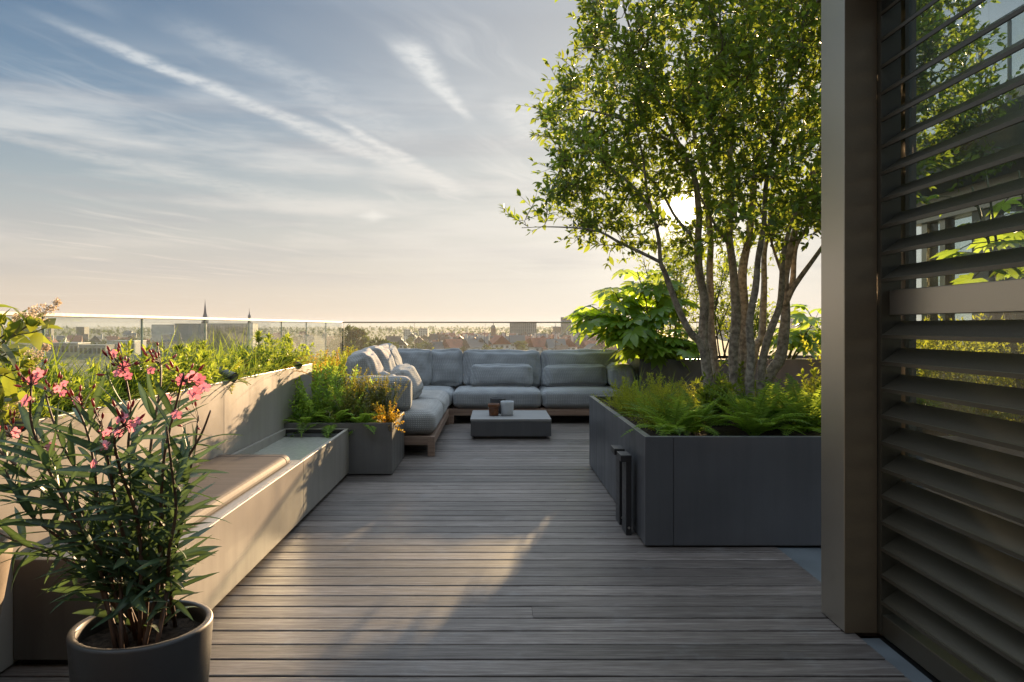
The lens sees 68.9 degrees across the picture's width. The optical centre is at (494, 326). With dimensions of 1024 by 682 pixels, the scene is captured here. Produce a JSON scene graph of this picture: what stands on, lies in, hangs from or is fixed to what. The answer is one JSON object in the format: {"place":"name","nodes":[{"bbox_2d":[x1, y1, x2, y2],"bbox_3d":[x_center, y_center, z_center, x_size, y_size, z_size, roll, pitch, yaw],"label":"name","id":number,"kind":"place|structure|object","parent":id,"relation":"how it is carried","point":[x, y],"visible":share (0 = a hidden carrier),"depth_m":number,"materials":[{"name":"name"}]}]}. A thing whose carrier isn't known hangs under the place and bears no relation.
{"place":"outdoors","nodes":[
{"label":"outdoors","id":0,"kind":"place"},
{"bbox_2d":[52,342,90,356],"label":"building","id":1,"kind":"structure","parent":0,"point":[73,348],"depth_m":720.00,"materials":[{"name":"grey concrete"}]},
{"bbox_2d":[67,334,82,341],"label":"house","id":2,"kind":"structure","parent":0,"point":[77,338],"depth_m":957.95,"materials":[{"name":"beige tile"}]},
{"bbox_2d":[76,327,88,338],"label":"building","id":3,"kind":"structure","parent":0,"point":[83,330],"depth_m":1700.00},
{"bbox_2d":[78,344,114,357],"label":"building","id":4,"kind":"structure","parent":0,"point":[87,352],"depth_m":690.00,"materials":[{"name":"grey concrete"}]},
{"bbox_2d":[89,334,106,343],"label":"house","id":5,"kind":"structure","parent":0,"point":[97,339],"depth_m":945.92,"materials":[{"name":"stone"}]},
{"bbox_2d":[106,340,146,354],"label":"building","id":6,"kind":"structure","parent":0,"point":[136,345],"depth_m":760.21,"materials":[{"name":"concrete"}]},
{"bbox_2d":[151,325,174,346],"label":"building","id":7,"kind":"structure","parent":0,"point":[157,331],"depth_m":950.00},
{"bbox_2d":[161,333,174,349],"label":"house","id":8,"kind":"structure","parent":0,"point":[165,339],"depth_m":935.72,"materials":[{"name":"stone"}]},
{"bbox_2d":[175,323,206,348],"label":"building","id":9,"kind":"structure","parent":0,"point":[186,331],"depth_m":900.00,"materials":[{"name":"grey concrete"}]},
{"bbox_2d":[247,323,255,351],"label":"building","id":10,"kind":"structure","parent":0,"point":[252,327],"depth_m":858.00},
{"bbox_2d":[252,330,263,351],"bbox_3d":[-2.309,0.252,7.337,0.158,0.447,0.153,0,0,-42],"label":"euphorbia","id":11,"kind":"object","parent":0,"point":[259,338],"visible":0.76,"depth_m":7.33,"materials":[{"name":"green plant"}]},
{"bbox_2d":[301,334,314,345],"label":"house","id":12,"kind":"structure","parent":0,"point":[310,338],"depth_m":1082.26,"materials":[{"name":"stone"}]},
{"bbox_2d":[312,376,342,404],"bbox_3d":[-2.135,1.034,10.165,0.670,0.708,4.070,0,0,0],"label":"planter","id":13,"kind":"object","parent":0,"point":[323,388],"visible":0.02,"depth_m":8.66,"materials":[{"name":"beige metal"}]},
{"bbox_2d":[0,327,963,386],"bbox_3d":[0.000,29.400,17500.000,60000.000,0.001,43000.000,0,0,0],"label":"ground","id":14,"kind":"structure","parent":0,"point":[319,343],"depth_m":1259.24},
{"bbox_2d":[207,323,257,351],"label":"building","id":15,"kind":"structure","parent":14,"relation":"on","point":[223,329],"depth_m":860.00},
{"bbox_2d":[328,334,359,363],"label":"tree","id":16,"kind":"object","parent":14,"relation":"on","point":[338,341],"visible":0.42,"depth_m":396.08,"materials":[{"name":"grey plant"}]},
{"bbox_2d":[338,324,370,349],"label":"tree","id":17,"kind":"object","parent":14,"relation":"on","point":[359,337],"visible":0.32,"depth_m":418.97,"materials":[{"name":"green plant"}]},
{"bbox_2d":[363,335,391,347],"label":"tree","id":18,"kind":"object","parent":14,"relation":"on","point":[379,342],"visible":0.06,"depth_m":395.46,"materials":[{"name":"green plant"}]},
{"bbox_2d":[443,337,462,348],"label":"house","id":19,"kind":"structure","parent":14,"relation":"on","point":[451,342],"depth_m":681.21,"materials":[{"name":"red tile"}]},
{"bbox_2d":[462,336,485,349],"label":"house","id":20,"kind":"structure","parent":14,"relation":"on","point":[471,342],"depth_m":677.73,"materials":[{"name":"stone"}]},
{"bbox_2d":[1,325,965,348],"bbox_3d":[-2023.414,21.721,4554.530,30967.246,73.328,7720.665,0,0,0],"label":"distant wood","id":21,"kind":"object","parent":14,"relation":"on","point":[109,331],"visible":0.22,"depth_m":3405.78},
{"bbox_2d":[490,333,510,348],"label":"house","id":22,"kind":"structure","parent":14,"relation":"on","point":[498,341],"depth_m":772.42,"materials":[{"name":"red tile"}]},
{"bbox_2d":[509,333,524,349],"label":"house","id":23,"kind":"structure","parent":14,"relation":"on","point":[513,339],"depth_m":870.12,"materials":[{"name":"stone"}]},
{"bbox_2d":[545,337,565,349],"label":"house","id":24,"kind":"structure","parent":14,"relation":"on","point":[549,344],"depth_m":674.09,"materials":[{"name":"stone"}]},
{"bbox_2d":[565,336,577,349],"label":"house","id":25,"kind":"structure","parent":14,"relation":"on","point":[571,344],"depth_m":706.74,"materials":[{"name":"red tile"}]},
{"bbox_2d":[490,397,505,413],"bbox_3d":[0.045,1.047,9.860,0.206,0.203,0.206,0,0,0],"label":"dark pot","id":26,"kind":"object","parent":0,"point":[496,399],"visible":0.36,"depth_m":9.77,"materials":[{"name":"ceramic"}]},
{"bbox_2d":[0,0,1023,326],"label":"sky","id":27,"kind":"structure","parent":0,"point":[311,160],"materials":[{"name":"blue"}]},
{"bbox_2d":[510,323,536,334],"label":"building","id":28,"kind":"structure","parent":0,"point":[520,328],"depth_m":1500.00,"materials":[{"name":"grey concrete"}]},
{"bbox_2d":[528,335,548,354],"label":"house","id":29,"kind":"structure","parent":0,"point":[537,344],"depth_m":686.25,"materials":[{"name":"red tile"}]},
{"bbox_2d":[561,317,570,333],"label":"building","id":30,"kind":"structure","parent":0,"point":[564,326],"depth_m":2000.00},
{"bbox_2d":[776,546,1021,642],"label":"paving","id":31,"kind":"structure","parent":0,"point":[807,558],"depth_m":4.56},
{"bbox_2d":[626,355,820,395],"bbox_3d":[3.840,0.931,11.425,3.520,0.914,1.450,0,0,0],"label":"planter","id":32,"kind":"object","parent":31,"relation":"on","point":[794,367],"visible":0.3,"depth_m":10.70,"materials":[{"name":"metal"}]},
{"bbox_2d":[563,269,699,371],"bbox_3d":[2.096,-0.079,10.910,2.179,1.572,1.648,0,0,0],"label":"fatsia","id":33,"kind":"object","parent":32,"relation":"on","point":[637,334],"visible":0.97,"depth_m":10.78,"materials":[{"name":"green plant"}]},
{"bbox_2d":[616,224,756,358],"bbox_3d":[3.004,-0.547,11.462,1.887,2.143,1.427,0,0,32],"label":"leafy shrub","id":34,"kind":"object","parent":32,"relation":"on","point":[680,276],"visible":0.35,"depth_m":11.39,"materials":[{"name":"green plant"}]},
{"bbox_2d":[686,238,774,358],"bbox_3d":[3.457,-0.457,11.370,0.995,1.964,1.436,0,0,-10],"label":"leafy shrub","id":35,"kind":"object","parent":32,"relation":"on","point":[719,321],"visible":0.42,"depth_m":11.31,"materials":[{"name":"green plant"}]},
{"bbox_2d":[717,277,779,358],"bbox_3d":[4.005,-0.063,11.594,0.996,1.400,1.022,0,0,0],"label":"leafy shrub","id":36,"kind":"object","parent":32,"relation":"on","point":[756,320],"visible":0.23,"depth_m":11.46,"materials":[{"name":"green plant"}]},
{"bbox_2d":[761,304,820,359],"bbox_3d":[4.598,0.113,10.977,1.442,0.892,1.103,0,0,0],"label":"fatsia","id":37,"kind":"object","parent":32,"relation":"on","point":[803,320],"visible":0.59,"depth_m":10.78,"materials":[{"name":"green plant"}]},
{"bbox_2d":[916,376,1021,435],"bbox_3d":[3.178,0.567,5.179,0.862,0.399,0.755,0,0,-4],"label":"fern","id":38,"kind":"object","parent":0,"point":[949,406],"visible":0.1,"depth_m":5.14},
{"bbox_2d":[916,85,1023,415],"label":"penthouse wing","id":39,"kind":"structure","parent":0,"point":[1010,136],"depth_m":7.00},
{"bbox_2d":[917,14,1019,112],"bbox_3d":[6.041,-2.292,5.586,3.018,0.893,5.772,0,0,0],"label":"roof balustrade","id":40,"kind":"object","parent":39,"relation":"on","point":[1009,43],"visible":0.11,"depth_m":6.59,"materials":[{"name":"metal"}]},
{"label":"roof slab","id":41,"kind":"structure","parent":0,"visible":0},
{"bbox_2d":[859,636,940,681],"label":"deck underlay","id":42,"kind":"object","parent":41,"relation":"on","point":[925,672],"depth_m":3.22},
{"bbox_2d":[0,416,911,681],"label":"deck","id":43,"kind":"structure","parent":42,"relation":"on","point":[462,555],"depth_m":3.89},
{"bbox_2d":[0,528,12,616],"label":"plant pot","id":44,"kind":"object","parent":43,"relation":"on","point":[4,568],"visible":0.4,"depth_m":2.70,"materials":[{"name":"ceramic"}]},
{"bbox_2d":[0,297,62,425],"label":"flowering shrub","id":45,"kind":"object","parent":44,"relation":"on","point":[18,327],"visible":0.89,"depth_m":2.59,"materials":[{"name":"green plant"}]},
{"bbox_2d":[66,599,212,681],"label":"plant pot","id":46,"kind":"object","parent":43,"relation":"on","point":[181,652],"visible":0.74,"depth_m":2.38,"materials":[{"name":"metal"}]},
{"bbox_2d":[0,342,241,648],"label":"oleander","id":47,"kind":"object","parent":46,"relation":"in","point":[147,571],"visible":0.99,"depth_m":2.44,"materials":[{"name":"green plant"}]},
{"bbox_2d":[0,363,311,672],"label":"raised planter","id":48,"kind":"object","parent":43,"relation":"on","point":[257,409],"visible":0.36,"depth_m":5.12,"materials":[{"name":"beige concrete"}]},
{"bbox_2d":[0,376,58,419],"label":"leafy plant","id":49,"kind":"object","parent":48,"relation":"in","point":[40,397],"visible":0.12,"depth_m":3.37,"materials":[{"name":"green plant"}]},
{"bbox_2d":[21,358,96,393],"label":"leafy plant","id":50,"kind":"object","parent":48,"relation":"in","point":[66,364],"visible":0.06,"depth_m":3.89,"materials":[{"name":"green plant"}]},
{"bbox_2d":[45,368,118,413],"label":"leafy plant","id":51,"kind":"object","parent":48,"relation":"in","point":[71,377],"visible":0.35,"depth_m":3.69,"materials":[{"name":"green plant"}]},
{"bbox_2d":[86,339,175,398],"bbox_3d":[-2.102,0.277,4.362,0.575,0.410,0.509,0,0,0],"label":"leafy plant","id":52,"kind":"object","parent":48,"relation":"in","point":[141,366],"visible":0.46,"depth_m":4.30,"materials":[{"name":"green plant"}]},
{"bbox_2d":[0,322,321,429],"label":"grass","id":53,"kind":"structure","parent":48,"relation":"in","point":[74,390],"depth_m":4.25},
{"bbox_2d":[135,353,188,396],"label":"leafy plant","id":54,"kind":"object","parent":48,"relation":"in","point":[171,387],"visible":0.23,"depth_m":4.61,"materials":[{"name":"green plant"}]},
{"bbox_2d":[147,344,228,393],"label":"leafy plant","id":55,"kind":"object","parent":48,"relation":"in","point":[187,355],"visible":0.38,"depth_m":5.03,"materials":[{"name":"green plant"}]},
{"bbox_2d":[178,348,219,378],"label":"leafy plant","id":56,"kind":"object","parent":48,"relation":"in","point":[203,353],"visible":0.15,"depth_m":5.32,"materials":[{"name":"green plant"}]},
{"bbox_2d":[173,340,235,371],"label":"leafy plant","id":57,"kind":"object","parent":48,"relation":"in","point":[213,350],"visible":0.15,"depth_m":5.83,"materials":[{"name":"green plant"}]},
{"bbox_2d":[217,367,237,381],"bbox_3d":[-2.012,0.389,5.616,0.173,0.163,0.075,0,0,25],"label":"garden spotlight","id":58,"kind":"object","parent":48,"relation":"on","point":[230,377],"visible":0.71,"depth_m":5.58,"materials":[{"name":"black metal"}]},
{"bbox_2d":[191,357,265,393],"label":"fern","id":59,"kind":"object","parent":48,"relation":"in","point":[239,378],"visible":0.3,"depth_m":5.77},
{"bbox_2d":[226,353,260,376],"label":"leafy plant","id":60,"kind":"object","parent":48,"relation":"in","point":[235,356],"visible":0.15,"depth_m":6.09,"materials":[{"name":"green plant"}]},
{"bbox_2d":[233,351,270,373],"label":"leafy plant","id":61,"kind":"object","parent":48,"relation":"in","point":[243,356],"visible":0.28,"depth_m":6.50,"materials":[{"name":"green plant"}]},
{"bbox_2d":[242,344,281,373],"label":"leafy plant","id":62,"kind":"object","parent":48,"relation":"in","point":[271,354],"visible":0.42,"depth_m":6.76,"materials":[{"name":"green plant"}]},
{"bbox_2d":[260,337,306,367],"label":"leafy plant","id":63,"kind":"object","parent":48,"relation":"in","point":[287,354],"visible":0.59,"depth_m":7.25,"materials":[{"name":"green plant"}]},
{"bbox_2d":[265,334,314,364],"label":"leafy plant","id":64,"kind":"object","parent":48,"relation":"in","point":[300,345],"visible":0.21,"depth_m":7.81,"materials":[{"name":"green plant"}]},
{"bbox_2d":[0,311,342,376],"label":"glass balustrade","id":65,"kind":"object","parent":43,"relation":"on","point":[141,317],"visible":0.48,"depth_m":5.55,"materials":[{"name":"glass"}]},
{"bbox_2d":[14,428,348,663],"bbox_3d":[-1.668,1.151,5.027,0.610,0.497,3.935,0,0,0],"label":"storage bench","id":66,"kind":"object","parent":43,"relation":"on","point":[273,490],"visible":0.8,"depth_m":4.11,"materials":[{"name":"beige concrete"}]},
{"bbox_2d":[284,411,403,473],"bbox_3d":[-1.466,1.149,7.475,1.013,0.479,0.950,0,0,0],"label":"planter","id":67,"kind":"object","parent":43,"relation":"on","point":[380,450],"visible":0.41,"depth_m":7.00,"materials":[{"name":"grey metal"}]},
{"bbox_2d":[283,399,334,436],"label":"fern","id":68,"kind":"object","parent":67,"relation":"in","point":[308,418],"visible":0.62,"depth_m":7.08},
{"bbox_2d":[288,367,336,421],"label":"leafy shrub","id":69,"kind":"object","parent":67,"relation":"in","point":[302,395],"visible":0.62,"depth_m":7.34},
{"bbox_2d":[309,350,345,382],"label":"golden shrub","id":70,"kind":"object","parent":67,"relation":"in","point":[330,359],"visible":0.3,"depth_m":9.39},
{"bbox_2d":[305,402,359,437],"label":"fern","id":71,"kind":"object","parent":67,"relation":"in","point":[328,428],"visible":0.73,"depth_m":7.02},
{"bbox_2d":[318,384,363,422],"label":"heather","id":72,"kind":"object","parent":67,"relation":"in","point":[339,398],"visible":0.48,"depth_m":7.21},
{"bbox_2d":[299,362,393,419],"bbox_3d":[-1.578,0.655,7.601,0.800,0.592,0.861,0,0,23],"label":"leafy shrub","id":73,"kind":"object","parent":67,"relation":"on","point":[334,377],"visible":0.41,"depth_m":7.54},
{"bbox_2d":[320,387,376,422],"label":"leafy shrub","id":74,"kind":"object","parent":67,"relation":"in","point":[355,412],"visible":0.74,"depth_m":7.16,"materials":[{"name":"green plant"}]},
{"bbox_2d":[320,367,391,413],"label":"leafy shrub","id":75,"kind":"object","parent":67,"relation":"on","point":[362,386],"visible":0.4,"depth_m":7.45,"materials":[{"name":"green plant"}]},
{"bbox_2d":[342,405,381,436],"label":"fern","id":76,"kind":"object","parent":67,"relation":"in","point":[366,418],"visible":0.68,"depth_m":7.08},
{"bbox_2d":[363,371,408,416],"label":"plant","id":77,"kind":"object","parent":67,"relation":"on","point":[385,403],"visible":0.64,"depth_m":7.59,"materials":[{"name":"green plant"}]},
{"bbox_2d":[371,401,404,431],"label":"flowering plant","id":78,"kind":"object","parent":67,"relation":"in","point":[388,418],"visible":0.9,"depth_m":7.10,"materials":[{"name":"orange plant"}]},
{"bbox_2d":[339,343,448,455],"bbox_3d":[-1.175,0.818,9.332,1.099,1.165,2.657,0,0,0],"label":"sofa","id":79,"kind":"object","parent":43,"relation":"on","point":[426,416],"visible":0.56,"depth_m":8.25,"materials":[{"name":"grey fabric"}]},
{"bbox_2d":[390,364,422,399],"bbox_3d":[-1.101,0.706,9.252,0.372,0.465,0.619,0,0,9],"label":"pillow","id":80,"kind":"object","parent":79,"relation":"on","point":[410,371],"visible":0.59,"depth_m":9.12,"materials":[{"name":"fabric"}]},
{"bbox_2d":[470,410,550,438],"bbox_3d":[0.204,1.274,9.710,1.002,0.251,0.977,0,0,0],"label":"coffee table","id":81,"kind":"object","parent":43,"relation":"on","point":[526,424],"visible":0.98,"depth_m":9.22,"materials":[{"name":"metal"}]},
{"bbox_2d":[488,403,499,415],"bbox_3d":[-0.008,1.071,9.580,0.152,0.154,0.152,0,0,0],"label":"cup","id":82,"kind":"object","parent":81,"relation":"on","point":[493,409],"visible":1,"depth_m":9.52,"materials":[{"name":"brown ceramic"}]},
{"bbox_2d":[501,400,513,415],"bbox_3d":[0.165,1.056,9.600,0.172,0.184,0.172,0,0,0],"label":"candle holder","id":83,"kind":"object","parent":81,"relation":"on","point":[507,407],"visible":1,"depth_m":9.53,"materials":[{"name":"grey ceramic"}]},
{"bbox_2d":[397,348,634,423],"bbox_3d":[0.168,0.868,11.199,3.775,1.063,1.122,0,0,0],"label":"sofa","id":84,"kind":"object","parent":43,"relation":"on","point":[447,370],"visible":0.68,"depth_m":11.26,"materials":[{"name":"grey fabric"}]},
{"bbox_2d":[470,364,532,386],"bbox_3d":[0.110,0.750,11.199,0.941,0.371,0.288,0,0,0],"label":"pillow","id":85,"kind":"object","parent":84,"relation":"on","point":[502,375],"visible":0.9,"depth_m":11.09,"materials":[{"name":"fabric"}]},
{"bbox_2d":[543,364,606,386],"bbox_3d":[1.208,0.757,11.199,0.969,0.363,0.288,0,0,0],"label":"pillow","id":86,"kind":"object","parent":84,"relation":"on","point":[571,375],"visible":0.88,"depth_m":11.09,"materials":[{"name":"fabric"}]},
{"bbox_2d":[343,322,791,349],"bbox_3d":[1.951,0.663,12.330,8.898,1.473,0.044,0,0,0],"label":"glass balustrade","id":87,"kind":"object","parent":43,"relation":"on","point":[474,322],"visible":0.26,"depth_m":12.31,"materials":[{"name":"glass"}]},
{"bbox_2d":[611,445,624,524],"bbox_3d":[0.881,1.131,5.333,0.073,0.537,0.168,0,0,0],"label":"bollard","id":88,"kind":"object","parent":43,"relation":"on","point":[615,449],"visible":0.57,"depth_m":5.29,"materials":[{"name":"metal"}]},
{"bbox_2d":[617,451,631,534],"bbox_3d":[0.881,1.131,5.068,0.073,0.537,0.168,0,0,0],"label":"bollard","id":89,"kind":"object","parent":43,"relation":"on","point":[624,458],"visible":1,"depth_m":4.99,"materials":[{"name":"black metal"}]},
{"bbox_2d":[589,396,1023,545],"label":"planter","id":90,"kind":"object","parent":43,"relation":"on","point":[730,485],"visible":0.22,"depth_m":4.72,"materials":[{"name":"metal"}]},
{"bbox_2d":[591,376,642,406],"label":"feathery shrub","id":91,"kind":"object","parent":90,"relation":"in","point":[616,388],"visible":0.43,"depth_m":6.91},
{"bbox_2d":[599,379,661,416],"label":"feathery shrub","id":92,"kind":"object","parent":90,"relation":"in","point":[615,404],"visible":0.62,"depth_m":6.33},
{"bbox_2d":[608,364,664,400],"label":"sedge","id":93,"kind":"object","parent":90,"relation":"on","point":[637,384],"visible":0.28,"depth_m":7.26,"materials":[{"name":"green plant"}]},
{"bbox_2d":[613,387,678,423],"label":"fern","id":94,"kind":"object","parent":90,"relation":"in","point":[640,401],"visible":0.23,"depth_m":5.84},
{"bbox_2d":[625,371,688,401],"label":"feathery shrub","id":95,"kind":"object","parent":90,"relation":"in","point":[657,382],"visible":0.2,"depth_m":7.22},
{"bbox_2d":[619,385,713,432],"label":"feathery shrub","id":96,"kind":"object","parent":90,"relation":"in","point":[654,404],"visible":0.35,"depth_m":5.39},
{"bbox_2d":[640,377,693,402],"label":"feathery shrub","id":97,"kind":"object","parent":90,"relation":"in","point":[660,385],"visible":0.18,"depth_m":6.66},
{"bbox_2d":[650,381,699,413],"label":"feathery shrub","id":98,"kind":"object","parent":90,"relation":"in","point":[675,386],"visible":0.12,"depth_m":6.08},
{"bbox_2d":[615,392,735,436],"bbox_3d":[1.248,0.608,5.199,0.788,0.316,0.702,0,0,-16],"label":"fern","id":99,"kind":"object","parent":90,"relation":"in","point":[667,427],"visible":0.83,"depth_m":5.11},
{"bbox_2d":[650,387,740,435],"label":"fern","id":100,"kind":"object","parent":90,"relation":"in","point":[706,412],"visible":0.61,"depth_m":5.24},
{"bbox_2d":[685,372,762,425],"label":"leafy shrub","id":101,"kind":"object","parent":90,"relation":"on","point":[705,394],"visible":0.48,"depth_m":5.68,"materials":[{"name":"green plant"}]},
{"bbox_2d":[712,360,770,396],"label":"leafy shrub","id":102,"kind":"object","parent":90,"relation":"on","point":[721,362],"visible":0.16,"depth_m":6.52,"materials":[{"name":"green plant"}]},
{"bbox_2d":[704,378,814,435],"bbox_3d":[1.808,0.567,5.161,0.755,0.399,0.862,0,0,24],"label":"fern","id":103,"kind":"object","parent":90,"relation":"on","point":[751,421],"visible":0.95,"depth_m":5.10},
{"bbox_2d":[498,0,1023,411],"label":"tree","id":104,"kind":"object","parent":90,"relation":"on","point":[727,78],"visible":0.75,"depth_m":5.71,"materials":[{"name":"green plant"}]},
{"bbox_2d":[714,382,820,427],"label":"fern","id":105,"kind":"object","parent":90,"relation":"in","point":[771,411],"visible":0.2,"depth_m":5.47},
{"bbox_2d":[739,373,820,435],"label":"fern","id":106,"kind":"object","parent":90,"relation":"in","point":[804,426],"visible":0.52,"depth_m":5.22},
{"bbox_2d":[773,376,820,424],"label":"fern","id":107,"kind":"object","parent":90,"relation":"on","point":[815,395],"visible":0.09,"depth_m":5.85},
{"bbox_2d":[796,367,820,401],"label":"leafy shrub","id":108,"kind":"object","parent":90,"relation":"on","point":[816,383],"visible":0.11,"depth_m":6.26,"materials":[{"name":"green plant"}]},
{"bbox_2d":[800,313,1023,422],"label":"hedge","id":109,"kind":"object","parent":90,"relation":"on","point":[988,346],"visible":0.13,"depth_m":5.30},
{"bbox_2d":[916,170,1023,422],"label":"fatsia","id":110,"kind":"object","parent":90,"relation":"on","point":[1012,240],"visible":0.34,"depth_m":5.00,"materials":[{"name":"green plant"}]},
{"bbox_2d":[821,0,876,632],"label":"canopy post","id":111,"kind":"object","parent":43,"relation":"on","point":[848,316],"visible":1,"depth_m":3.40,"materials":[{"name":"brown metal"}]},
{"bbox_2d":[877,0,1023,681],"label":"louvred shutter","id":112,"kind":"object","parent":111,"relation":"attached to","point":[950,604],"visible":1,"depth_m":2.93,"materials":[{"name":"brown metal"}]},
{"bbox_2d":[901,0,915,512],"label":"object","id":113,"kind":"structure","parent":112,"relation":"attached to","point":[908,87],"depth_m":3.36,"materials":[{"name":"metal"}]},
{"bbox_2d":[861,638,931,681],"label":"threshold strip","id":114,"kind":"object","parent":42,"relation":"on","point":[907,669],"visible":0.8,"depth_m":3.14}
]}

